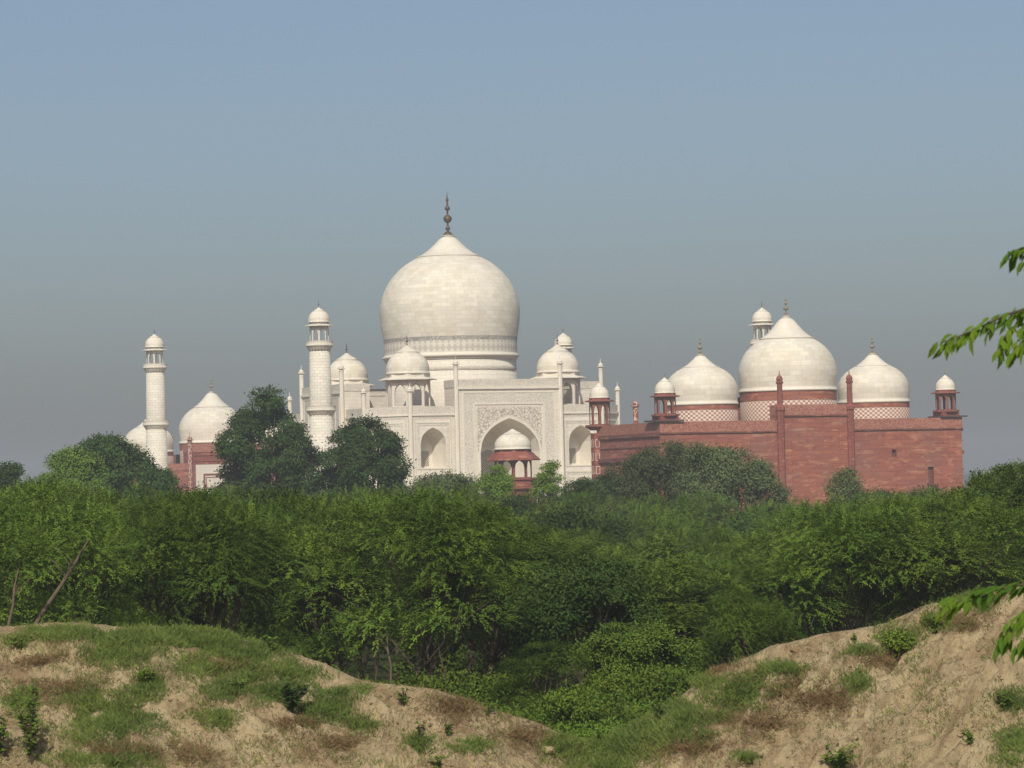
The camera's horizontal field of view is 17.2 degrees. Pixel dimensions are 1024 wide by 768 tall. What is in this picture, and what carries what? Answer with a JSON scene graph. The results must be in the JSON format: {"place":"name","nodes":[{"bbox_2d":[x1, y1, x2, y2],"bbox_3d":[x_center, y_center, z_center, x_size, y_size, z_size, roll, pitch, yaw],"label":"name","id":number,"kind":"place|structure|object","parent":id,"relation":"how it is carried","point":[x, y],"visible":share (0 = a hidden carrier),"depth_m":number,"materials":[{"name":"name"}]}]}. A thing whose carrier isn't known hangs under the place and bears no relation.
{"place":"outdoors","nodes":[
{"label":"outdoors","id":0,"kind":"place"},
{"bbox_2d":[142,331,169,469],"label":"marble minaret","id":1,"kind":"object","parent":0,"point":[156,424],"visible":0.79,"depth_m":722.06,"materials":[{"name":"white stone"}]},
{"bbox_2d":[304,299,335,493],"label":"marble minaret","id":2,"kind":"object","parent":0,"point":[320,409],"visible":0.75,"depth_m":634.92,"materials":[{"name":"white stone"}]},
{"bbox_2d":[286,196,620,509],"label":"domed mausoleum","id":3,"kind":"structure","parent":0,"point":[456,394],"depth_m":686.50,"materials":[{"name":"white stone"}]},
{"bbox_2d":[0,587,1023,767],"bbox_3d":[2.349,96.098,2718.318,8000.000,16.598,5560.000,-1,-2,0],"label":"ground","id":4,"kind":"structure","parent":0,"point":[936,750],"depth_m":72.08,"materials":[{"name":"soil"}]},
{"bbox_2d":[0,460,25,493],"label":"dark broadleaf tree","id":5,"kind":"object","parent":4,"relation":"on","point":[10,473],"visible":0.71,"depth_m":339.07,"materials":[{"name":"green plant"}]},
{"bbox_2d":[4,684,43,764],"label":"seedling","id":6,"kind":"object","parent":4,"relation":"on","point":[31,743],"visible":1,"depth_m":70.68,"materials":[{"name":"green plant"}]},
{"bbox_2d":[0,542,54,625],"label":"tree","id":7,"kind":"object","parent":4,"relation":"on","point":[14,589],"visible":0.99,"depth_m":94.87,"materials":[{"name":"green plant"}]},
{"bbox_2d":[0,483,133,622],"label":"thorn tree","id":8,"kind":"object","parent":4,"relation":"on","point":[50,511],"visible":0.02,"depth_m":127.56,"materials":[{"name":"green plant"}]},
{"bbox_2d":[0,477,139,625],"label":"thorn tree","id":9,"kind":"object","parent":4,"relation":"on","point":[37,482],"visible":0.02,"depth_m":140.14,"materials":[{"name":"green plant"}]},
{"bbox_2d":[34,504,111,623],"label":"tree","id":10,"kind":"object","parent":4,"relation":"on","point":[51,599],"visible":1,"depth_m":95.82,"materials":[{"name":"green plant"}]},
{"bbox_2d":[34,442,115,494],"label":"light broadleaf tree","id":11,"kind":"object","parent":4,"relation":"on","point":[73,462],"visible":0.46,"depth_m":319.25,"materials":[{"name":"green plant"}]},
{"bbox_2d":[0,478,162,625],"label":"olive thorn tree","id":12,"kind":"object","parent":4,"relation":"on","point":[74,490],"visible":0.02,"depth_m":155.70,"materials":[{"name":"green plant"}]},
{"bbox_2d":[0,473,163,626],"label":"thorn tree","id":13,"kind":"object","parent":4,"relation":"on","point":[32,542],"visible":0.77,"depth_m":101.83,"materials":[{"name":"green plant"}]},
{"bbox_2d":[0,489,178,623],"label":"thorn tree","id":14,"kind":"object","parent":4,"relation":"on","point":[106,510],"visible":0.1,"depth_m":117.48,"materials":[{"name":"green plant"}]},
{"bbox_2d":[4,488,177,622],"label":"thorn tree","id":15,"kind":"object","parent":4,"relation":"on","point":[123,505],"visible":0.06,"depth_m":120.62,"materials":[{"name":"green plant"}]},
{"bbox_2d":[75,431,186,496],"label":"dark broadleaf tree","id":16,"kind":"object","parent":4,"relation":"on","point":[116,451],"visible":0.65,"depth_m":343.94,"materials":[{"name":"green plant"}]},
{"bbox_2d":[84,488,258,623],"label":"thorn tree","id":17,"kind":"object","parent":4,"relation":"on","point":[126,500],"visible":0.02,"depth_m":134.81,"materials":[{"name":"green plant"}]},
{"bbox_2d":[53,501,304,626],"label":"thorn tree","id":18,"kind":"object","parent":4,"relation":"on","point":[147,550],"visible":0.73,"depth_m":106.50,"materials":[{"name":"green plant"}]},
{"bbox_2d":[121,488,258,625],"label":"thorn tree","id":19,"kind":"object","parent":4,"relation":"on","point":[146,503],"visible":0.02,"depth_m":132.78,"materials":[{"name":"green plant"}]},
{"bbox_2d":[82,495,310,631],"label":"thorn tree","id":20,"kind":"object","parent":4,"relation":"on","point":[232,618],"visible":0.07,"depth_m":116.42,"materials":[{"name":"green plant"}]},
{"bbox_2d":[85,481,318,660],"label":"thorn tree","id":21,"kind":"object","parent":4,"relation":"on","point":[195,603],"visible":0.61,"depth_m":106.53,"materials":[{"name":"green plant"}]},
{"bbox_2d":[113,488,291,641],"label":"olive thorn tree","id":22,"kind":"object","parent":4,"relation":"on","point":[226,619],"visible":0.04,"depth_m":151.15,"materials":[{"name":"green plant"}]},
{"bbox_2d":[209,383,323,496],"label":"dark broadleaf tree","id":23,"kind":"object","parent":4,"relation":"on","point":[290,457],"visible":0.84,"depth_m":358.45,"materials":[{"name":"green plant"}]},
{"bbox_2d":[232,480,352,666],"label":"broadleaf tree","id":24,"kind":"object","parent":4,"relation":"on","point":[272,495],"visible":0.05,"depth_m":165.30,"materials":[{"name":"green plant"}]},
{"bbox_2d":[275,681,310,712],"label":"seedling","id":25,"kind":"object","parent":4,"relation":"on","point":[291,696],"visible":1,"depth_m":72.73,"materials":[{"name":"green plant"}]},
{"bbox_2d":[218,485,414,676],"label":"thorn tree","id":26,"kind":"object","parent":4,"relation":"on","point":[282,503],"visible":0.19,"depth_m":121.20,"materials":[{"name":"green plant"}]},
{"bbox_2d":[232,492,405,663],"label":"olive thorn tree","id":27,"kind":"object","parent":4,"relation":"on","point":[258,621],"visible":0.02,"depth_m":151.80,"materials":[{"name":"green plant"}]},
{"bbox_2d":[249,495,412,662],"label":"thorn tree","id":28,"kind":"object","parent":4,"relation":"on","point":[311,498],"depth_m":127.89,"materials":[{"name":"green plant"}]},
{"bbox_2d":[239,486,461,680],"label":"thorn tree","id":29,"kind":"object","parent":4,"relation":"on","point":[304,521],"visible":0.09,"depth_m":118.58,"materials":[{"name":"green plant"}]},
{"bbox_2d":[230,495,474,670],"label":"thorn tree","id":30,"kind":"object","parent":4,"relation":"on","point":[316,546],"visible":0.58,"depth_m":110.22,"materials":[{"name":"green plant"}]},
{"bbox_2d":[315,482,398,662],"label":"thorn tree","id":31,"kind":"object","parent":4,"relation":"on","point":[361,492],"visible":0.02,"depth_m":237.07,"materials":[{"name":"green plant"}]},
{"bbox_2d":[305,410,416,498],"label":"dark broadleaf tree","id":32,"kind":"object","parent":4,"relation":"on","point":[357,458],"visible":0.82,"depth_m":348.12,"materials":[{"name":"green plant"}]},
{"bbox_2d":[316,484,411,671],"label":"thorn tree","id":33,"kind":"object","parent":4,"relation":"on","point":[380,492],"visible":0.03,"depth_m":192.71,"materials":[{"name":"green plant"}]},
{"bbox_2d":[325,583,422,681],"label":"tree","id":34,"kind":"object","parent":4,"relation":"on","point":[380,623],"visible":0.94,"depth_m":93.09,"materials":[{"name":"green plant"}]},
{"bbox_2d":[340,601,430,683],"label":"tree","id":35,"kind":"object","parent":4,"relation":"on","point":[368,623],"visible":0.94,"depth_m":92.77,"materials":[{"name":"green plant"}]},
{"bbox_2d":[262,479,554,683],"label":"thorn tree","id":36,"kind":"object","parent":4,"relation":"on","point":[466,560],"visible":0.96,"depth_m":101.05,"materials":[{"name":"green plant"}]},
{"bbox_2d":[396,600,467,683],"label":"tree","id":37,"kind":"object","parent":4,"relation":"on","point":[433,618],"visible":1,"depth_m":92.01,"materials":[{"name":"green plant"}]},
{"bbox_2d":[393,668,475,701],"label":"bush","id":38,"kind":"object","parent":4,"relation":"on","point":[418,683],"visible":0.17,"depth_m":88.37,"materials":[{"name":"green plant"}]},
{"bbox_2d":[394,668,482,698],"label":"bush","id":39,"kind":"object","parent":4,"relation":"on","point":[468,688],"visible":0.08,"depth_m":94.74,"materials":[{"name":"green plant"}]},
{"bbox_2d":[402,468,477,504],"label":"grey green tree","id":40,"kind":"object","parent":4,"relation":"on","point":[458,481],"visible":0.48,"depth_m":329.01,"materials":[{"name":"green plant"}]},
{"bbox_2d":[367,501,546,687],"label":"broadleaf tree","id":41,"kind":"object","parent":4,"relation":"on","point":[454,663],"visible":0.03,"depth_m":145.81,"materials":[{"name":"green plant"}]},
{"bbox_2d":[325,529,621,681],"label":"thorn tree","id":42,"kind":"object","parent":4,"relation":"on","point":[493,655],"visible":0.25,"depth_m":114.77,"materials":[{"name":"green plant"}]},
{"bbox_2d":[441,664,527,712],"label":"bush","id":43,"kind":"object","parent":4,"relation":"on","point":[481,683],"visible":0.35,"depth_m":101.53,"materials":[{"name":"green plant"}]},
{"bbox_2d":[359,524,618,672],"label":"thorn tree","id":44,"kind":"object","parent":4,"relation":"on","point":[534,546],"visible":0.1,"depth_m":117.46,"materials":[{"name":"green plant"}]},
{"bbox_2d":[466,462,521,507],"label":"sapling tree","id":45,"kind":"object","parent":4,"relation":"on","point":[498,485],"visible":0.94,"depth_m":299.23,"materials":[{"name":"green plant"}]},
{"bbox_2d":[400,507,588,681],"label":"thorn tree","id":46,"kind":"object","parent":4,"relation":"on","point":[471,657],"visible":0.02,"depth_m":132.00,"materials":[{"name":"green plant"}]},
{"bbox_2d":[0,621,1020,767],"bbox_3d":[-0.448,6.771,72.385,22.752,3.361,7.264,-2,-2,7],"label":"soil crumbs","id":47,"kind":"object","parent":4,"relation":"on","point":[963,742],"visible":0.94,"depth_m":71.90,"materials":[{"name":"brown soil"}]},
{"bbox_2d":[0,582,1023,767],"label":"grass","id":48,"kind":"structure","parent":4,"relation":"on","point":[610,745],"depth_m":73.16,"materials":[{"name":"green plant"}]},
{"bbox_2d":[0,603,1023,767],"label":"dry brush","id":49,"kind":"object","parent":4,"relation":"on","point":[459,707],"visible":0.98,"depth_m":72.46,"materials":[{"name":"brown plant"}]},
{"bbox_2d":[0,620,1023,767],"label":"weeds","id":50,"kind":"object","parent":4,"relation":"on","point":[566,731],"visible":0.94,"depth_m":72.15,"materials":[{"name":"green plant"}]},
{"bbox_2d":[456,521,584,675],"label":"broadleaf tree","id":51,"kind":"object","parent":4,"relation":"on","point":[479,653],"visible":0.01,"depth_m":169.13,"materials":[{"name":"green plant"}]},
{"bbox_2d":[493,489,556,525],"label":"broadleaf tree","id":52,"kind":"object","parent":4,"relation":"on","point":[524,503],"visible":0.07,"depth_m":303.00,"materials":[{"name":"green plant"}]},
{"bbox_2d":[481,638,602,708],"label":"thorn tree","id":53,"kind":"object","parent":4,"relation":"on","point":[530,675],"visible":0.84,"depth_m":95.54,"materials":[{"name":"green plant"}]},
{"bbox_2d":[516,496,575,527],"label":"olive thorn tree","id":54,"kind":"object","parent":4,"relation":"on","point":[551,505],"visible":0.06,"depth_m":243.23,"materials":[{"name":"green plant"}]},
{"bbox_2d":[527,460,572,509],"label":"sapling tree","id":55,"kind":"object","parent":4,"relation":"on","point":[544,483],"visible":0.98,"depth_m":299.69,"materials":[{"name":"green plant"}]},
{"bbox_2d":[495,678,616,734],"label":"bush","id":56,"kind":"object","parent":4,"relation":"on","point":[559,706],"visible":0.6,"depth_m":83.90,"materials":[{"name":"green plant"}]},
{"bbox_2d":[452,529,661,679],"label":"thorn tree","id":57,"kind":"object","parent":4,"relation":"on","point":[615,554],"visible":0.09,"depth_m":136.38,"materials":[{"name":"green plant"}]},
{"bbox_2d":[550,717,605,737],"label":"shrub","id":58,"kind":"object","parent":4,"relation":"on","point":[580,728],"visible":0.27,"depth_m":83.47,"materials":[{"name":"green plant"}]},
{"bbox_2d":[547,474,614,514],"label":"dark broadleaf tree","id":59,"kind":"object","parent":4,"relation":"on","point":[580,484],"visible":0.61,"depth_m":319.31,"materials":[{"name":"green plant"}]},
{"bbox_2d":[491,552,672,699],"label":"broadleaf tree","id":60,"kind":"object","parent":4,"relation":"on","point":[568,606],"visible":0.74,"depth_m":107.18,"materials":[{"name":"green plant"}]},
{"bbox_2d":[528,502,646,637],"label":"broadleaf tree","id":61,"kind":"object","parent":4,"relation":"on","point":[572,520],"visible":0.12,"depth_m":216.40,"materials":[{"name":"green plant"}]},
{"bbox_2d":[543,681,651,720],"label":"bush","id":62,"kind":"object","parent":4,"relation":"on","point":[596,690],"visible":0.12,"depth_m":89.68,"materials":[{"name":"green plant"}]},
{"bbox_2d":[567,715,628,739],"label":"shrub","id":63,"kind":"object","parent":4,"relation":"on","point":[606,728],"visible":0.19,"depth_m":79.45,"materials":[{"name":"green plant"}]},
{"bbox_2d":[570,703,635,726],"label":"bush","id":64,"kind":"object","parent":4,"relation":"on","point":[614,712],"visible":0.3,"depth_m":84.14,"materials":[{"name":"green plant"}]},
{"bbox_2d":[558,524,651,566],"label":"thorn tree","id":65,"kind":"object","parent":4,"relation":"on","point":[589,536],"visible":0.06,"depth_m":183.38,"materials":[{"name":"green plant"}]},
{"bbox_2d":[565,616,712,706],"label":"broadleaf tree","id":66,"kind":"object","parent":4,"relation":"on","point":[622,645],"visible":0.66,"depth_m":97.13,"materials":[{"name":"green plant"}]},
{"bbox_2d":[500,578,794,659],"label":"thorn tree","id":67,"kind":"object","parent":4,"relation":"on","point":[693,622],"visible":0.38,"depth_m":110.15,"materials":[{"name":"green plant"}]},
{"bbox_2d":[591,436,704,521],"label":"grey green tree","id":68,"kind":"object","parent":4,"relation":"on","point":[642,472],"visible":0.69,"depth_m":333.77,"materials":[{"name":"green plant"}]},
{"bbox_2d":[581,530,716,648],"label":"olive thorn tree","id":69,"kind":"object","parent":4,"relation":"on","point":[657,545],"visible":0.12,"depth_m":169.30,"materials":[{"name":"green plant"}]},
{"bbox_2d":[609,659,692,704],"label":"bush","id":70,"kind":"object","parent":4,"relation":"on","point":[668,666],"visible":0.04,"depth_m":93.55,"materials":[{"name":"green plant"}]},
{"bbox_2d":[606,658,704,706],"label":"bush","id":71,"kind":"object","parent":4,"relation":"on","point":[656,681],"visible":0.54,"depth_m":90.76,"materials":[{"name":"green plant"}]},
{"bbox_2d":[618,502,695,545],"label":"thorn tree","id":72,"kind":"object","parent":4,"relation":"on","point":[645,527],"visible":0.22,"depth_m":237.80,"materials":[{"name":"green plant"}]},
{"bbox_2d":[583,554,761,672],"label":"olive thorn tree","id":73,"kind":"object","parent":4,"relation":"on","point":[659,582],"visible":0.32,"depth_m":111.07,"materials":[{"name":"green plant"}]},
{"bbox_2d":[606,549,754,668],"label":"thorn tree","id":74,"kind":"object","parent":4,"relation":"on","point":[704,562],"visible":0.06,"depth_m":140.99,"materials":[{"name":"green plant"}]},
{"bbox_2d":[637,514,737,650],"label":"thorn tree","id":75,"kind":"object","parent":4,"relation":"on","point":[668,523],"visible":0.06,"depth_m":207.99,"materials":[{"name":"green plant"}]},
{"bbox_2d":[645,487,744,538],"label":"thorn tree","id":76,"kind":"object","parent":4,"relation":"on","point":[712,513],"visible":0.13,"depth_m":301.30,"materials":[{"name":"green plant"}]},
{"bbox_2d":[645,522,770,665],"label":"thorn tree","id":77,"kind":"object","parent":4,"relation":"on","point":[715,530],"visible":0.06,"depth_m":186.59,"materials":[{"name":"green plant"}]},
{"bbox_2d":[669,440,794,524],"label":"grey green tree","id":78,"kind":"object","parent":4,"relation":"on","point":[727,470],"visible":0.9,"depth_m":323.73,"materials":[{"name":"green plant"}]},
{"bbox_2d":[667,529,800,657],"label":"thorn tree","id":79,"kind":"object","parent":4,"relation":"on","point":[720,538],"visible":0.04,"depth_m":164.09,"materials":[{"name":"green plant"}]},
{"bbox_2d":[671,538,805,664],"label":"thorn tree","id":80,"kind":"object","parent":4,"relation":"on","point":[720,547],"visible":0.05,"depth_m":150.01,"materials":[{"name":"green plant"}]},
{"bbox_2d":[687,581,811,672],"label":"thorn tree","id":81,"kind":"object","parent":4,"relation":"on","point":[755,611],"visible":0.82,"depth_m":100.36,"materials":[{"name":"green plant"}]},
{"bbox_2d":[717,499,801,532],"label":"thorn tree","id":82,"kind":"object","parent":4,"relation":"on","point":[755,506],"visible":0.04,"depth_m":270.90,"materials":[{"name":"green plant"}]},
{"bbox_2d":[718,501,822,645],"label":"broadleaf tree","id":83,"kind":"object","parent":4,"relation":"on","point":[740,526],"visible":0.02,"depth_m":238.91,"materials":[{"name":"green plant"}]},
{"bbox_2d":[707,515,854,632],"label":"thorn tree","id":84,"kind":"object","parent":4,"relation":"on","point":[753,538],"visible":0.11,"depth_m":139.80,"materials":[{"name":"green plant"}]},
{"bbox_2d":[677,543,905,643],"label":"thorn tree","id":85,"kind":"object","parent":4,"relation":"on","point":[749,562],"visible":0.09,"depth_m":121.35,"materials":[{"name":"green plant"}]},
{"bbox_2d":[680,546,916,642],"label":"thorn tree","id":86,"kind":"object","parent":4,"relation":"on","point":[744,576],"visible":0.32,"depth_m":116.88,"materials":[{"name":"green plant"}]},
{"bbox_2d":[704,549,898,633],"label":"thorn tree","id":87,"kind":"object","parent":4,"relation":"on","point":[752,556],"visible":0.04,"depth_m":123.61,"materials":[{"name":"green plant"}]},
{"bbox_2d":[817,742,861,767],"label":"seedling","id":88,"kind":"object","parent":4,"relation":"on","point":[841,760],"visible":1,"depth_m":68.99,"materials":[{"name":"green plant"}]},
{"bbox_2d":[821,465,867,510],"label":"grey green tree","id":89,"kind":"object","parent":4,"relation":"on","point":[848,482],"visible":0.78,"depth_m":329.38,"materials":[{"name":"green plant"}]},
{"bbox_2d":[725,490,979,649],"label":"thorn tree","id":90,"kind":"object","parent":4,"relation":"on","point":[855,528],"visible":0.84,"depth_m":110.67,"materials":[{"name":"green plant"}]},
{"bbox_2d":[874,622,919,657],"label":"shrub","id":91,"kind":"object","parent":4,"relation":"on","point":[901,641],"visible":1,"depth_m":73.44,"materials":[{"name":"green plant"}]},
{"bbox_2d":[802,487,1023,610],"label":"thorn tree","id":92,"kind":"object","parent":4,"relation":"on","point":[957,538],"visible":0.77,"depth_m":110.40,"materials":[{"name":"green plant"}]},
{"bbox_2d":[859,492,1023,598],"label":"thorn tree","id":93,"kind":"object","parent":4,"relation":"on","point":[942,514],"visible":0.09,"depth_m":122.29,"materials":[{"name":"green plant"}]},
{"bbox_2d":[875,490,1023,618],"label":"thorn tree","id":94,"kind":"object","parent":4,"relation":"on","point":[1001,583],"visible":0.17,"depth_m":115.58,"materials":[{"name":"green plant"}]},
{"bbox_2d":[927,247,1023,665],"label":"tree","id":95,"kind":"object","parent":4,"relation":"on","point":[1004,644],"visible":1,"depth_m":15.00,"materials":[{"name":"green plant"}]},
{"bbox_2d":[930,459,1023,593],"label":"olive thorn tree","id":96,"kind":"object","parent":4,"relation":"on","point":[1017,492],"visible":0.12,"depth_m":128.22,"materials":[{"name":"green plant"}]},
{"bbox_2d":[961,459,1023,498],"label":"light broadleaf tree","id":97,"kind":"object","parent":4,"relation":"on","point":[996,470],"visible":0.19,"depth_m":199.47,"materials":[{"name":"green plant"}]},
{"bbox_2d":[988,499,1023,582],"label":"thorn tree","id":98,"kind":"object","parent":4,"relation":"on","point":[1018,538],"visible":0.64,"depth_m":111.22,"materials":[{"name":"green plant"}]},
{"bbox_2d":[0,0,1023,488],"label":"sky","id":99,"kind":"structure","parent":0,"point":[642,176],"materials":[{"name":"blue"}]},
{"bbox_2d":[749,301,774,345],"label":"marble minaret","id":100,"kind":"object","parent":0,"point":[761,319],"visible":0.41,"depth_m":675.38,"materials":[{"name":"white stone"}]},
{"bbox_2d":[584,295,966,536],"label":"sandstone hall","id":101,"kind":"structure","parent":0,"point":[797,419],"depth_m":561.21,"materials":[{"name":"red stone"}]},
{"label":"terrace","id":102,"kind":"structure","parent":0,"visible":0},
{"bbox_2d":[95,380,285,493],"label":"sandstone mosque","id":103,"kind":"structure","parent":102,"relation":"on","point":[192,463],"depth_m":828.93,"materials":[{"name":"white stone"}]},
{"bbox_2d":[486,427,539,505],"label":"tower pavilion","id":104,"kind":"structure","parent":102,"relation":"on","point":[512,446],"depth_m":529.44,"materials":[{"name":"red stone"}]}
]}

